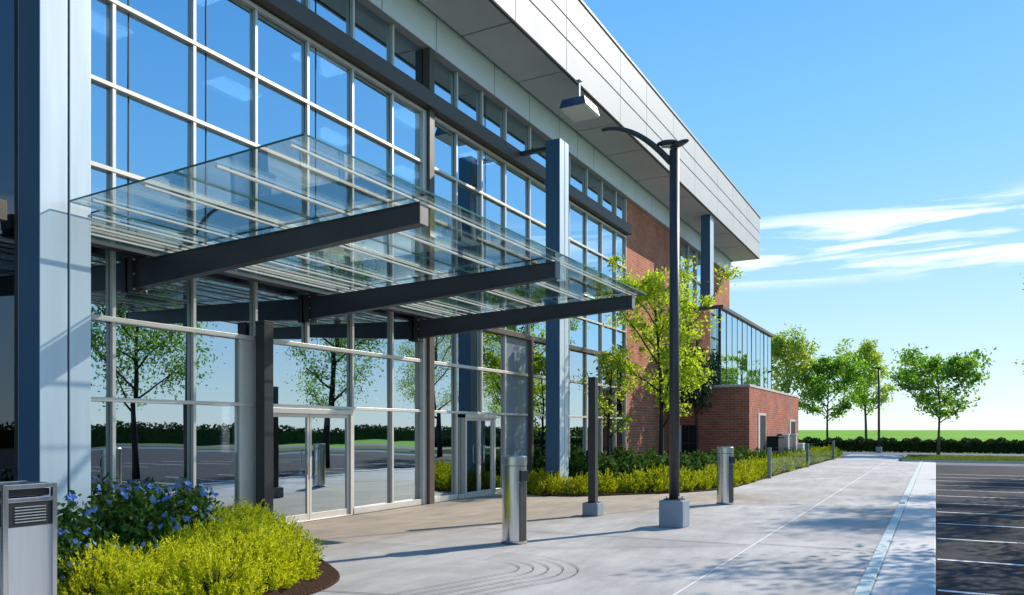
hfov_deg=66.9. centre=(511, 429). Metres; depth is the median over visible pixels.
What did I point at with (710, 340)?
window
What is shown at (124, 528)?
blue flower shrub
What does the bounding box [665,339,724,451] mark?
dark tree
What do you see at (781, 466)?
golden shrub
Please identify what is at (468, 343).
window
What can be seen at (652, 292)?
young tree
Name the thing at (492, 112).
window
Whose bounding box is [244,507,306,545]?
golden shrub
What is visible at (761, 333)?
window
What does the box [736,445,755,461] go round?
green shrub
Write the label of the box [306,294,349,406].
window
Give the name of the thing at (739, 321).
window
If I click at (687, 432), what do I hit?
window
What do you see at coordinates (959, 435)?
ground
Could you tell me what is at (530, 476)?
golden shrub
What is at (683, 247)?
window
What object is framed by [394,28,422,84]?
window
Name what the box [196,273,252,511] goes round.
window
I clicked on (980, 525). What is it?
parking line
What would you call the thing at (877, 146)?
sky
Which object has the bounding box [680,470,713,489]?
golden shrub
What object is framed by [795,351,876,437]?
shade tree
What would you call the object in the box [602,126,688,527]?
street lamp
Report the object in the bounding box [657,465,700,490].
golden shrub
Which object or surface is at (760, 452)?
green shrub
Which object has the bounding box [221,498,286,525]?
golden shrub
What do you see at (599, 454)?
green shrub
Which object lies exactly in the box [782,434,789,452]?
bollard
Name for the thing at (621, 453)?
green shrub
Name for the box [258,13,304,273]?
window
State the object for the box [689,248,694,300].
window
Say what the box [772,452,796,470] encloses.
golden shrub
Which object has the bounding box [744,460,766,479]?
golden shrub
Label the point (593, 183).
window
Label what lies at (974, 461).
kerb
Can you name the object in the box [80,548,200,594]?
golden shrub
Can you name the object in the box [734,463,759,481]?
golden shrub
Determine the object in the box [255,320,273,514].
steel post
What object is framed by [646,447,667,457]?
green shrub
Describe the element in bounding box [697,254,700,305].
window
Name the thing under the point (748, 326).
window
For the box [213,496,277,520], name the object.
golden shrub
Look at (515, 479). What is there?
bollard light
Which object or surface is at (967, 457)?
island grass
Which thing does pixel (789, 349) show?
light tree
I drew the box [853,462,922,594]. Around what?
drain strip
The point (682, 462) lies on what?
green shrub
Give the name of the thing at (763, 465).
golden shrub
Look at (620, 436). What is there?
window
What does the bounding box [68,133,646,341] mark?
entrance canopy
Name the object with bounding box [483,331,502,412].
window
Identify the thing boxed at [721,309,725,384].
window
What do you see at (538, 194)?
window
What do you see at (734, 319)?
window
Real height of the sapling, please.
4.378 m
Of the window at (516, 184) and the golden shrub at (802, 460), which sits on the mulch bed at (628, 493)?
the golden shrub at (802, 460)
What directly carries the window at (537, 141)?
in the office building
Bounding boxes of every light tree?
[772,323,821,410]
[833,338,898,438]
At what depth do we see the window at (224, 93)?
12.85 m
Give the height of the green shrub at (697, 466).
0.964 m
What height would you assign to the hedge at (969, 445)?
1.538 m
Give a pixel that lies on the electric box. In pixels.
(801, 445)
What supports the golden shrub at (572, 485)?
on the mulch bed at (628, 493)
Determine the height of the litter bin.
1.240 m
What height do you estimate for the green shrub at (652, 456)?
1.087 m
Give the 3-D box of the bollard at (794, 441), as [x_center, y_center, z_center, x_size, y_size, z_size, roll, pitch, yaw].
[14.231,0.950,39.174,0.320,1.500,0.380,0,0,29]
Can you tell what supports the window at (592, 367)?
in the office building
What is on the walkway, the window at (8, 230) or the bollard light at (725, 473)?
the bollard light at (725, 473)
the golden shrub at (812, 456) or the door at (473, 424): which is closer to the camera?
the door at (473, 424)
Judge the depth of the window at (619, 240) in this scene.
29.00 m
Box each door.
[273,413,308,522]
[309,414,348,519]
[467,418,479,496]
[480,418,492,494]
[758,413,765,451]
[789,419,795,433]
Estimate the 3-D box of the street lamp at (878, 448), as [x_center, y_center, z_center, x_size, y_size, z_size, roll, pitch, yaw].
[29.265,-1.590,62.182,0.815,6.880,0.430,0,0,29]
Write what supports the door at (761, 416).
in the brick annex
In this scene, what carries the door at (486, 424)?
in the office building
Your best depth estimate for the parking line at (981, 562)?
10.79 m
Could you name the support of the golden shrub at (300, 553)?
on the mulch bed at (329, 576)
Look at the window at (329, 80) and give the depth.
15.06 m
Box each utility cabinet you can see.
[766,436,784,452]
[777,434,792,450]
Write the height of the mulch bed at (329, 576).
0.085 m
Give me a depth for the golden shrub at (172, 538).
8.90 m
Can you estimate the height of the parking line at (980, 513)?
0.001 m
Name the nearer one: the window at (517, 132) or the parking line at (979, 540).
the parking line at (979, 540)
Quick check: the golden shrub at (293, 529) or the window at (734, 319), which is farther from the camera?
the window at (734, 319)
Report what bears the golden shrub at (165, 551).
on the mulch bed at (329, 576)
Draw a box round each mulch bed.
[156,557,339,594]
[527,458,831,496]
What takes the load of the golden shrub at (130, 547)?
on the mulch bed at (329, 576)
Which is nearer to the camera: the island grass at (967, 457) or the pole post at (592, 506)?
the pole post at (592, 506)
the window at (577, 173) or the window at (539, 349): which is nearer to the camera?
the window at (539, 349)
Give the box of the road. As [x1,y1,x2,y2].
[841,452,1023,456]
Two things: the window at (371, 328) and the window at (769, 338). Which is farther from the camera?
the window at (769, 338)
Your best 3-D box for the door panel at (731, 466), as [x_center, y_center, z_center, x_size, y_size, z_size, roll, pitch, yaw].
[4.974,1.215,17.653,0.130,0.870,0.073,0,0,-31]
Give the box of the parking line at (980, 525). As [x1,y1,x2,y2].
[939,523,1023,527]
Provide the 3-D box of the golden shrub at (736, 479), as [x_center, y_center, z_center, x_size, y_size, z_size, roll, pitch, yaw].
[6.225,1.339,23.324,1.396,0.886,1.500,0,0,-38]
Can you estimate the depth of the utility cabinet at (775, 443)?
35.41 m
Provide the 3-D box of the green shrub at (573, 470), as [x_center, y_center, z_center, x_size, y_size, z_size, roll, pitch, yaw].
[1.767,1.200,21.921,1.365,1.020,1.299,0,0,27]
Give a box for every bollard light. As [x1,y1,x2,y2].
[501,455,528,544]
[716,447,734,504]
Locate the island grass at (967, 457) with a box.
[904,454,1023,460]
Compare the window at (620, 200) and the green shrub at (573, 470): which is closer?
the green shrub at (573, 470)
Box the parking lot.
[936,465,1023,594]
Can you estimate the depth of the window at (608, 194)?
27.95 m
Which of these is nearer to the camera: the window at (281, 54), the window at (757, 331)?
the window at (281, 54)
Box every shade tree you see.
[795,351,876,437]
[886,343,996,454]
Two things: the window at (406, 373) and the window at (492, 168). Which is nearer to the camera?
the window at (406, 373)
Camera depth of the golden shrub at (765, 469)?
27.45 m
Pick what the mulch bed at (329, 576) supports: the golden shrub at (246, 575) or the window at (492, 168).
the golden shrub at (246, 575)
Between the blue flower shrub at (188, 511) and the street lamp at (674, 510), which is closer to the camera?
the blue flower shrub at (188, 511)
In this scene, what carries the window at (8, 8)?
in the office building
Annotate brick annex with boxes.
[668,305,798,454]
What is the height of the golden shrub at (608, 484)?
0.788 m
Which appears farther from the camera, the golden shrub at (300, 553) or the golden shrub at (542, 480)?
the golden shrub at (542, 480)
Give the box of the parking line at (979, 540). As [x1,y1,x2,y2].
[937,538,1023,543]
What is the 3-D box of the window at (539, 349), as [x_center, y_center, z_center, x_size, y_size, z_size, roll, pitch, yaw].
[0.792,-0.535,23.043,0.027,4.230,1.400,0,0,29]
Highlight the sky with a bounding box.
[583,0,1023,429]
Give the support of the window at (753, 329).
in the brick annex
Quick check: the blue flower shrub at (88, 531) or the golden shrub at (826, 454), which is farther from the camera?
the golden shrub at (826, 454)
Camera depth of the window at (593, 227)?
26.72 m
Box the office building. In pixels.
[0,0,760,523]
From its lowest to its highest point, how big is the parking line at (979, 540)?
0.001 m
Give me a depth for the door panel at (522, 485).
11.51 m
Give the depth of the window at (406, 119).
17.28 m
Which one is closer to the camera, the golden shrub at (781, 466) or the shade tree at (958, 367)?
the golden shrub at (781, 466)
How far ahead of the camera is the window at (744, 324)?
38.10 m
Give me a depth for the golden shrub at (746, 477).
24.48 m
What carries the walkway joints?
on the walkway
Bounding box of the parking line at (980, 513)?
[949,512,1023,515]
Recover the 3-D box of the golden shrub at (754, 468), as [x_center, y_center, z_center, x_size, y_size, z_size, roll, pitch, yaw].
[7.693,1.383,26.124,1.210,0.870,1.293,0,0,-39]
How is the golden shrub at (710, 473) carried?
on the mulch bed at (628, 493)
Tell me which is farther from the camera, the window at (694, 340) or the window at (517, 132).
the window at (694, 340)
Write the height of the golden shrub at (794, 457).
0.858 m
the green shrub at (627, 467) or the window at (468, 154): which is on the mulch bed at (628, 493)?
the green shrub at (627, 467)
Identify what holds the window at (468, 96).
in the office building
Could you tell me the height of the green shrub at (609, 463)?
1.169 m
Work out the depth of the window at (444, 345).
18.62 m
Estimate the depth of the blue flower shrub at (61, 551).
7.62 m
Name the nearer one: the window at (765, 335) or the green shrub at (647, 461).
the green shrub at (647, 461)
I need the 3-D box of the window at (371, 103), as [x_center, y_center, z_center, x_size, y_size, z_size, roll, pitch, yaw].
[-2.951,-4.985,16.200,0.023,4.670,1.300,0,0,29]
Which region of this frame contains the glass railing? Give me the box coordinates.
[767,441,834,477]
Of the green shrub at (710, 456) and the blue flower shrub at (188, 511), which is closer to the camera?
the blue flower shrub at (188, 511)
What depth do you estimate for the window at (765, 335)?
42.81 m
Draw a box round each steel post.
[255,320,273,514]
[528,341,533,476]
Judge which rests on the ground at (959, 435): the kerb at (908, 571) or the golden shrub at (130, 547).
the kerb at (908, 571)
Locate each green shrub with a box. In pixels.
[534,455,545,473]
[569,455,587,481]
[576,448,612,468]
[576,452,621,485]
[610,445,640,464]
[615,457,647,488]
[633,449,657,463]
[637,453,668,476]
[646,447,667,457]
[655,451,693,474]
[680,455,701,473]
[684,450,712,473]
[689,450,716,467]
[709,445,743,463]
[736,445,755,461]
[745,447,759,460]
[752,447,765,458]
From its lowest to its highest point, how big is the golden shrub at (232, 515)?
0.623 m
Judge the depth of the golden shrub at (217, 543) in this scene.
8.72 m
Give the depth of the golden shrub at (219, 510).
11.08 m
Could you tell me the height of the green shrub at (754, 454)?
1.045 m
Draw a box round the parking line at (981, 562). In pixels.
[937,559,1023,565]
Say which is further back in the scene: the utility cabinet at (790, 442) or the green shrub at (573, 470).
the utility cabinet at (790, 442)
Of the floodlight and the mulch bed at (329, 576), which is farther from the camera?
the floodlight
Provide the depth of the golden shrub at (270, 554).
8.19 m
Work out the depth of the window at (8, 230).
9.86 m
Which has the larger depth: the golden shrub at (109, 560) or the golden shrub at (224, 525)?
the golden shrub at (224, 525)
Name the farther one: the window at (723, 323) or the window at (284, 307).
the window at (723, 323)
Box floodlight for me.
[559,79,599,121]
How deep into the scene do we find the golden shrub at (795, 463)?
33.04 m
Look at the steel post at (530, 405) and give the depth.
21.88 m
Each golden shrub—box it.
[57,534,158,594]
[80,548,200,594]
[85,533,152,584]
[103,535,225,591]
[126,522,210,559]
[145,511,223,547]
[154,536,268,594]
[176,528,244,571]
[183,513,229,536]
[184,517,306,594]
[194,525,257,552]
[199,503,246,526]
[204,514,245,528]
[206,509,297,541]
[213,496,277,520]
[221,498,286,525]
[236,522,304,569]
[242,523,325,584]
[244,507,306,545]
[244,517,327,558]
[527,468,544,491]
[527,468,568,495]
[561,471,598,494]
[584,467,624,493]
[616,472,647,492]
[625,463,668,491]
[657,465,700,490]
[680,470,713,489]
[692,464,716,487]
[703,463,741,486]
[716,459,753,482]
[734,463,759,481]
[735,460,759,475]
[744,456,767,476]
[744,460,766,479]
[746,459,766,469]
[747,453,780,474]
[766,456,786,471]
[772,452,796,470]
[774,453,796,466]
[784,452,805,467]
[787,450,807,466]
[799,448,817,463]
[809,448,822,460]
[813,446,829,459]
[823,444,842,457]
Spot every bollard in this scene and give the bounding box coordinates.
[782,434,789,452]
[792,434,797,449]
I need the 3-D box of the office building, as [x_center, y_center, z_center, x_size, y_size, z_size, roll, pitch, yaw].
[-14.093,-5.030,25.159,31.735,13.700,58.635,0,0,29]
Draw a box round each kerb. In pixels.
[870,462,935,594]
[902,459,1023,463]
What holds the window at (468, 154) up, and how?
in the office building
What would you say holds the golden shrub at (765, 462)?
on the mulch bed at (628, 493)
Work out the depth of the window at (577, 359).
25.53 m
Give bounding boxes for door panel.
[519,482,525,540]
[729,464,733,502]
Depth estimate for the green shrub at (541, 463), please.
22.00 m
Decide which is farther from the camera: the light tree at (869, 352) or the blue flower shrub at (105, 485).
the light tree at (869, 352)
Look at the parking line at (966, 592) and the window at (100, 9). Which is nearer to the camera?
the parking line at (966, 592)
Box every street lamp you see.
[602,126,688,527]
[871,367,882,452]
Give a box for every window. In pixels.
[0,0,17,223]
[0,221,17,481]
[91,0,109,225]
[91,246,109,497]
[116,0,190,245]
[116,252,190,501]
[196,0,252,247]
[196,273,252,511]
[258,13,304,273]
[258,283,305,404]
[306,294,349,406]
[309,45,349,278]
[310,0,349,35]
[354,72,389,278]
[354,309,389,506]
[355,0,389,62]
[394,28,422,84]
[394,97,418,278]
[394,312,418,501]
[435,59,453,105]
[435,122,453,278]
[435,334,453,496]
[458,76,478,122]
[458,136,478,275]
[458,331,478,411]
[483,94,502,138]
[483,152,502,328]
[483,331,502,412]
[506,166,527,334]
[507,112,527,150]
[531,130,545,167]
[531,181,545,338]
[534,342,545,466]
[570,159,584,193]
[570,205,584,347]
[570,350,584,462]
[587,216,599,350]
[587,354,599,452]
[588,172,599,203]
[602,225,613,354]
[602,358,613,455]
[603,183,613,212]
[616,234,623,356]
[616,369,623,451]
[617,194,623,219]
[679,310,695,377]
[680,425,694,454]
[681,242,686,306]
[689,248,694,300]
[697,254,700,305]
[697,309,717,383]
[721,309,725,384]
[727,312,731,384]
[732,315,736,384]
[738,319,741,383]
[743,321,746,383]
[747,324,750,383]
[752,327,755,385]
[756,329,759,385]
[760,331,763,386]
[764,333,767,387]
[768,336,770,388]
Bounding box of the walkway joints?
[314,463,931,594]
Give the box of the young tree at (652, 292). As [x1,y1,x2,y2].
[576,253,742,457]
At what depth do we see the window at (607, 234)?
27.86 m
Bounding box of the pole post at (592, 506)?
[582,377,603,515]
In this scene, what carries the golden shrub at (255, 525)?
on the mulch bed at (329, 576)
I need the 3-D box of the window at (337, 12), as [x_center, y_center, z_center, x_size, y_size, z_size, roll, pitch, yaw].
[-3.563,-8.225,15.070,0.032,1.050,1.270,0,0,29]
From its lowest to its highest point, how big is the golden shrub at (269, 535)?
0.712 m
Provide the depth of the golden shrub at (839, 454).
47.63 m
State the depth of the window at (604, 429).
27.77 m
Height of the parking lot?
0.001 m
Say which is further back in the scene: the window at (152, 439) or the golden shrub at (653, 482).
the golden shrub at (653, 482)
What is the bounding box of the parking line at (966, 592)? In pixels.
[938,589,997,594]
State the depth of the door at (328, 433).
14.97 m
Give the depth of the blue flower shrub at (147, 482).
10.72 m
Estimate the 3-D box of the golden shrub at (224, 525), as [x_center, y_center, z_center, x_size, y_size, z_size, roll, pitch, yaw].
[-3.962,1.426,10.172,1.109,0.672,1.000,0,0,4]
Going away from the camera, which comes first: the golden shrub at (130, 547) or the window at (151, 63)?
the golden shrub at (130, 547)
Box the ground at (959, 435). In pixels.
[798,430,1023,466]
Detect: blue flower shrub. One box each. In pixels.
[57,490,118,577]
[57,525,103,594]
[76,479,181,558]
[91,471,125,524]
[101,480,188,536]
[108,475,167,505]
[152,478,222,534]
[172,481,227,520]
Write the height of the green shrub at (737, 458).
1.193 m
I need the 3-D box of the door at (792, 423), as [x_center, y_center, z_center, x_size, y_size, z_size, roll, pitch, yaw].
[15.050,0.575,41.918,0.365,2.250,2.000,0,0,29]
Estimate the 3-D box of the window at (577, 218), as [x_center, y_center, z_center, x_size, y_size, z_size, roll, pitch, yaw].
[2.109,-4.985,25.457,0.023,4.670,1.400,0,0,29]
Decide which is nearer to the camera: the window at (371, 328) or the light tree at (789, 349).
the window at (371, 328)
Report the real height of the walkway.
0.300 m
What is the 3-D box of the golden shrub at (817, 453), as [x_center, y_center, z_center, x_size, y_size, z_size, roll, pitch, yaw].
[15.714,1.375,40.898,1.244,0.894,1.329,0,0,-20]
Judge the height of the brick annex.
7.160 m
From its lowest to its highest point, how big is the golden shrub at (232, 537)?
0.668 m
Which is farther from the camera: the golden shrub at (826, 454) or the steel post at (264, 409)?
the golden shrub at (826, 454)
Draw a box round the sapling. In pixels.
[572,345,641,455]
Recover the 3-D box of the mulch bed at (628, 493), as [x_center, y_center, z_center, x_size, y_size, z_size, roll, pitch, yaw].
[10.686,1.708,35.677,5.134,0.085,37.138,0,0,29]
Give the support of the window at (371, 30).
in the office building
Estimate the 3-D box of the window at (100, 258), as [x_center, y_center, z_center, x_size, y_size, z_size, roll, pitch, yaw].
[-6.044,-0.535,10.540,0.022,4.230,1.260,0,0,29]
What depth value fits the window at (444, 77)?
18.62 m
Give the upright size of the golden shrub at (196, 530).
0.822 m
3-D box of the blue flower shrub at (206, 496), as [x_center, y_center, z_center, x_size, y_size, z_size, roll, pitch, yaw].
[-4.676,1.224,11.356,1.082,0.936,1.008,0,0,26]
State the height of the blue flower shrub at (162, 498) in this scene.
1.063 m
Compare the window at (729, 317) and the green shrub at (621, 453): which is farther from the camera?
the window at (729, 317)
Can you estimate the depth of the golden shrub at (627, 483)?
20.70 m
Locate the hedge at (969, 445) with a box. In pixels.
[798,436,1023,453]
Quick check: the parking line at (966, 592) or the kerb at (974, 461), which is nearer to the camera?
the parking line at (966, 592)
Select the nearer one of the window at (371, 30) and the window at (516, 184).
the window at (371, 30)
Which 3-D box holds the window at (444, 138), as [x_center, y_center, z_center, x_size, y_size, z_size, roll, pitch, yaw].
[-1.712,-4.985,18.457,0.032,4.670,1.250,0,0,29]
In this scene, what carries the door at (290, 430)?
in the office building
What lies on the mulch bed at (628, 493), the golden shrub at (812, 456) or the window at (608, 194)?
the golden shrub at (812, 456)
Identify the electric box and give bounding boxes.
[797,443,804,449]
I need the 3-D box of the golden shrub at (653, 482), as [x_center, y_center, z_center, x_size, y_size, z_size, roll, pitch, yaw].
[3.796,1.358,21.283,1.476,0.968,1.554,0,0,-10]
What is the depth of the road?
58.19 m
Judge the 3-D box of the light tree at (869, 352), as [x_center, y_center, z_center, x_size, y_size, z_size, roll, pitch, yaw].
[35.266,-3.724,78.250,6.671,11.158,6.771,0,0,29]
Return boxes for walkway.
[290,454,921,594]
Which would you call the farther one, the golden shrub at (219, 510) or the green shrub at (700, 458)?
the green shrub at (700, 458)
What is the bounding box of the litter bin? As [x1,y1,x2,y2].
[0,480,56,594]

